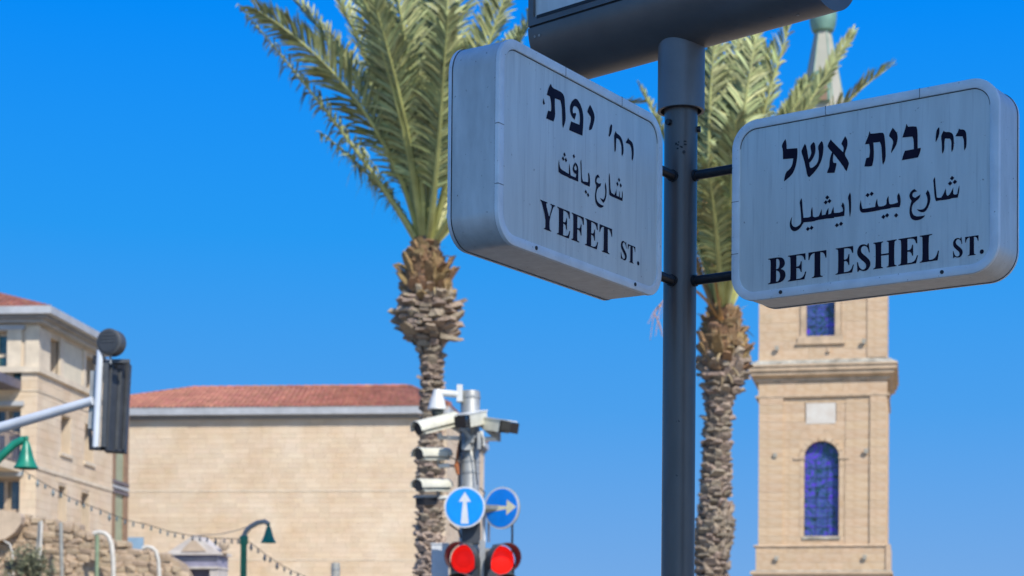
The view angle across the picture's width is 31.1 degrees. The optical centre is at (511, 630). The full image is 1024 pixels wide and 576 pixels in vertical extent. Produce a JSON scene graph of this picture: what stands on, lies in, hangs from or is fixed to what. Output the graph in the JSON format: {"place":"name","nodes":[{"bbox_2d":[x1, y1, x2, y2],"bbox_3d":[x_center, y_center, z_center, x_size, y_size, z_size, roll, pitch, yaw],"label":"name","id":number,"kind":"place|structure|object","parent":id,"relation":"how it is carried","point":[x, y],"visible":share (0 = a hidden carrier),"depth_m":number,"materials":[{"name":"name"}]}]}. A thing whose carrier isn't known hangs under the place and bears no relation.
{"place":"outdoors","nodes":[
{"label":"outdoors","id":0,"kind":"place"},
{"bbox_2d":[4,561,16,575],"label":"wall lamp","id":1,"kind":"object","parent":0,"point":[8,567],"visible":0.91,"depth_m":42.76,"materials":[{"name":"metal"}]},
{"bbox_2d":[0,293,128,540],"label":"apartment house","id":2,"kind":"structure","parent":0,"point":[47,352],"depth_m":63.70,"materials":[{"name":"stone"}]},
{"bbox_2d":[0,479,19,512],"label":"window","id":3,"kind":"structure","parent":2,"relation":"in","point":[4,483],"depth_m":62.55,"materials":[{"name":"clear glass"}]},
{"bbox_2d":[0,333,20,379],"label":"window","id":4,"kind":"structure","parent":2,"relation":"in","point":[3,336],"depth_m":62.70,"materials":[{"name":"glass"}]},
{"bbox_2d":[0,409,20,462],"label":"window","id":5,"kind":"structure","parent":2,"relation":"in","point":[4,413],"depth_m":62.59,"materials":[{"name":"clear glass"}]},
{"bbox_2d":[0,510,192,575],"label":"rubble wall","id":6,"kind":"structure","parent":0,"point":[17,529],"depth_m":44.12,"materials":[{"name":"stone"}]},
{"bbox_2d":[128,384,488,575],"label":"stone house","id":7,"kind":"structure","parent":0,"point":[319,478],"depth_m":78.98,"materials":[{"name":"stone"}]},
{"bbox_2d":[0,0,1023,575],"label":"sky","id":8,"kind":"structure","parent":0,"point":[162,187],"materials":[{"name":"blue"}]},
{"label":"ground","id":9,"kind":"structure","parent":0,"visible":0},
{"bbox_2d":[4,540,13,574],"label":"wire hoop","id":10,"kind":"object","parent":9,"relation":"on","point":[11,551],"visible":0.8,"depth_m":43.34,"materials":[{"name":"grey metal"}]},
{"bbox_2d":[0,542,63,575],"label":"shrub","id":11,"kind":"object","parent":9,"relation":"on","point":[22,566],"visible":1,"depth_m":42.45,"materials":[{"name":"green plant"}]},
{"bbox_2d":[35,521,39,575],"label":"cable conduit","id":12,"kind":"object","parent":9,"relation":"on","point":[38,535],"visible":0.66,"depth_m":43.53,"materials":[{"name":"grey metal"}]},
{"bbox_2d":[39,521,42,575],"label":"upright pipe","id":13,"kind":"object","parent":9,"relation":"on","point":[41,533],"visible":0.69,"depth_m":43.43,"materials":[{"name":"white metal"}]},
{"bbox_2d":[59,522,63,575],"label":"upright pipe","id":14,"kind":"object","parent":9,"relation":"on","point":[61,547],"visible":1,"depth_m":43.42,"materials":[{"name":"grey metal"}]},
{"bbox_2d":[95,535,98,575],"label":"upright pipe","id":15,"kind":"object","parent":9,"relation":"on","point":[96,555],"visible":1,"depth_m":43.41,"materials":[{"name":"green metal"}]},
{"bbox_2d":[93,530,115,575],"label":"bent pipe","id":16,"kind":"object","parent":9,"relation":"on","point":[112,549],"visible":1,"depth_m":43.41,"materials":[{"name":"white metal"}]},
{"bbox_2d":[128,537,143,548],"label":"blue board","id":17,"kind":"object","parent":9,"relation":"on","point":[138,542],"visible":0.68,"depth_m":50.04,"materials":[{"name":"blue"}]},
{"bbox_2d":[142,545,160,575],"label":"bent pipe","id":18,"kind":"object","parent":9,"relation":"on","point":[154,549],"visible":1,"depth_m":43.41,"materials":[{"name":"white metal"}]},
{"bbox_2d":[168,535,231,575],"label":"stone gateway","id":19,"kind":"object","parent":9,"relation":"on","point":[202,557],"visible":0.84,"depth_m":45.74,"materials":[{"name":"stone"}]},
{"bbox_2d":[190,570,209,575],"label":"door","id":20,"kind":"structure","parent":19,"relation":"in","point":[194,572],"depth_m":46.02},
{"bbox_2d":[239,519,275,575],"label":"street lamp","id":21,"kind":"object","parent":9,"relation":"on","point":[268,537],"visible":1,"depth_m":35.99,"materials":[{"name":"green metal"}]},
{"bbox_2d":[198,527,245,535],"bbox_3d":[-5.528,-2.031,36.901,2.164,0.186,0.305,-1,-2,44],"label":"overhead cable","id":22,"kind":"object","parent":21,"relation":"attached to","point":[223,533],"visible":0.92,"depth_m":37.29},
{"bbox_2d":[21,470,238,545],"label":"string lights","id":23,"kind":"object","parent":22,"relation":"hanging from","point":[100,513],"visible":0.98,"depth_m":36.43,"materials":[{"name":"metal"}]},
{"bbox_2d":[248,541,303,575],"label":"string lights","id":24,"kind":"object","parent":22,"relation":"hanging from","point":[264,556],"visible":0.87,"depth_m":37.03,"materials":[{"name":"metal"}]},
{"bbox_2d":[331,563,339,575],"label":"grey post","id":25,"kind":"object","parent":9,"relation":"on","point":[335,569],"visible":1,"depth_m":39.96,"materials":[{"name":"metal"}]},
{"bbox_2d":[431,543,448,575],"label":"signal cabinet","id":26,"kind":"object","parent":9,"relation":"on","point":[439,566],"visible":0.79,"depth_m":22.38,"materials":[{"name":"metal"}]},
{"bbox_2d":[437,390,500,575],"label":"camera pole","id":27,"kind":"object","parent":9,"relation":"on","point":[467,459],"visible":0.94,"depth_m":21.93,"materials":[{"name":"metal"}]},
{"bbox_2d":[413,495,440,505],"bbox_3d":[-0.988,-1.549,21.945,0.196,0.151,0.455,-1,-2,44],"label":"security camera","id":28,"kind":"object","parent":27,"relation":"attached to","point":[426,499],"visible":0.78,"depth_m":21.81,"materials":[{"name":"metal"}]},
{"bbox_2d":[410,479,452,497],"bbox_3d":[-0.950,-1.702,21.858,0.190,0.246,0.599,0,-2,37],"label":"security camera","id":29,"kind":"object","parent":27,"relation":"attached to","point":[437,486],"visible":1,"depth_m":21.76,"materials":[{"name":"metal"}]},
{"bbox_2d":[411,447,452,465],"bbox_3d":[-0.948,-2.081,21.866,0.190,0.238,0.593,0,-2,36],"label":"security camera","id":30,"kind":"object","parent":27,"relation":"attached to","point":[437,454],"visible":1,"depth_m":21.76,"materials":[{"name":"metal"}]},
{"bbox_2d":[410,412,461,434],"bbox_3d":[-0.870,-2.445,21.724,0.734,0.324,0.202,2,-2,-43],"label":"security camera","id":31,"kind":"object","parent":27,"relation":"attached to","point":[432,424],"visible":0.9,"depth_m":21.59,"materials":[{"name":"metal"}]},
{"bbox_2d":[428,384,462,415],"bbox_3d":[-0.771,-2.726,21.871,0.479,0.415,0.225,1,-1,-25],"label":"dome camera","id":32,"kind":"object","parent":27,"relation":"attached to","point":[437,406],"visible":1,"depth_m":21.77,"materials":[{"name":"white plastic"}]},
{"bbox_2d":[444,541,480,575],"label":"traffic light","id":33,"kind":"object","parent":27,"relation":"attached to","point":[465,559],"visible":1,"depth_m":21.62,"materials":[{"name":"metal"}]},
{"bbox_2d":[444,487,485,527],"bbox_3d":[-0.551,-1.451,21.833,0.488,0.488,0.221,0,-1,4],"label":"direction sign","id":34,"kind":"object","parent":27,"relation":"attached to","point":[464,507],"visible":1,"depth_m":21.72,"materials":[{"name":"metal"}]},
{"bbox_2d":[454,410,487,435],"bbox_3d":[-0.488,-2.476,21.739,0.176,0.332,0.631,0,-1,24],"label":"security camera","id":35,"kind":"object","parent":27,"relation":"attached to","point":[470,419],"visible":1,"depth_m":21.57,"materials":[{"name":"metal"}]},
{"bbox_2d":[454,415,469,427],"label":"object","id":36,"kind":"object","parent":35,"relation":"in","point":[460,421],"depth_m":21.46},
{"bbox_2d":[483,417,518,438],"bbox_3d":[-0.121,-2.411,21.820,0.460,0.264,0.192,-1,-2,44],"label":"security camera","id":37,"kind":"object","parent":27,"relation":"attached to","point":[495,425],"visible":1,"depth_m":21.73,"materials":[{"name":"metal"}]},
{"bbox_2d":[500,421,518,433],"bbox_3d":[-0.029,-2.393,21.714,0.181,0.153,0.144,-1,-2,44],"label":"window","id":38,"kind":"structure","parent":37,"relation":"in","point":[509,427],"depth_m":21.66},
{"bbox_2d":[485,487,519,528],"bbox_3d":[-0.149,-1.457,21.955,0.563,0.501,0.134,0,-1,22],"label":"direction sign","id":39,"kind":"object","parent":27,"relation":"attached to","point":[502,508],"visible":0.95,"depth_m":21.92,"materials":[{"name":"metal"}]},
{"bbox_2d":[484,542,520,575],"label":"traffic light","id":40,"kind":"object","parent":27,"relation":"attached to","point":[499,560],"visible":1,"depth_m":21.62,"materials":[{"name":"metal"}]},
{"bbox_2d":[511,525,512,553],"bbox_3d":[-0.012,0.392,23.497,0.070,3.482,0.067,1,-1,0],"label":"thin mast","id":41,"kind":"object","parent":9,"relation":"on","point":[512,536],"visible":0.22,"depth_m":23.52,"materials":[{"name":"metal"}]},
{"bbox_2d":[658,37,731,575],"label":"sign post","id":42,"kind":"object","parent":9,"relation":"on","point":[681,85],"visible":0.92,"depth_m":4.48,"materials":[{"name":"metal"}]},
{"bbox_2d":[447,39,662,300],"bbox_3d":[0.111,-1.008,4.106,0.132,0.431,0.704,0,-2,33],"label":"street sign","id":43,"kind":"object","parent":42,"relation":"attached to","point":[554,172],"visible":1,"depth_m":3.97,"materials":[{"name":"metal"}]},
{"bbox_2d":[528,0,851,78],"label":"overhead sign","id":44,"kind":"object","parent":42,"relation":"attached to","point":[589,39],"visible":0.84,"depth_m":4.53,"materials":[{"name":"plastic"}]},
{"bbox_2d":[731,78,1018,308],"bbox_3d":[0.827,-0.994,4.246,0.660,0.431,0.128,0,-2,36],"label":"street sign","id":45,"kind":"object","parent":42,"relation":"attached to","point":[910,191],"visible":1,"depth_m":4.17,"materials":[{"name":"metal"}]},
{"bbox_2d":[637,24,897,575],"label":"palm tree","id":46,"kind":"object","parent":9,"relation":"on","point":[737,87],"visible":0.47,"depth_m":27.74,"materials":[{"name":"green plant"}]},
{"bbox_2d":[748,12,898,575],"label":"clock tower","id":47,"kind":"structure","parent":9,"relation":"on","point":[825,380],"depth_m":65.23,"materials":[{"name":"stone"}]},
{"bbox_2d":[807,302,834,335],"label":"window","id":48,"kind":"structure","parent":47,"relation":"in","point":[820,317],"depth_m":65.53,"materials":[{"name":"glass"}]},
{"bbox_2d":[804,442,838,535],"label":"window","id":49,"kind":"structure","parent":47,"relation":"in","point":[821,492],"depth_m":65.39,"materials":[{"name":"glass"}]},
{"label":"road","id":50,"kind":"structure","parent":0,"visible":0},
{"bbox_2d":[0,436,38,469],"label":"street lamp","id":51,"kind":"object","parent":50,"relation":"on","point":[25,460],"visible":1,"depth_m":26.01,"materials":[{"name":"green metal"}]},
{"bbox_2d":[0,350,131,453],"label":"mast arm signal","id":52,"kind":"object","parent":50,"relation":"on","point":[114,378],"visible":1,"depth_m":18.14,"materials":[{"name":"metal"}]},
{"bbox_2d":[97,328,125,363],"bbox_3d":[-3.933,-2.782,18.056,0.260,0.341,0.142,0,-1,14],"label":"traffic sign","id":53,"kind":"object","parent":52,"relation":"attached to","point":[111,343],"visible":1,"depth_m":18.00,"materials":[{"name":"metal"}]},
{"bbox_2d":[236,0,651,575],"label":"palm tree","id":54,"kind":"object","parent":50,"relation":"on","point":[404,76],"visible":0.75,"depth_m":29.36,"materials":[{"name":"green plant"}]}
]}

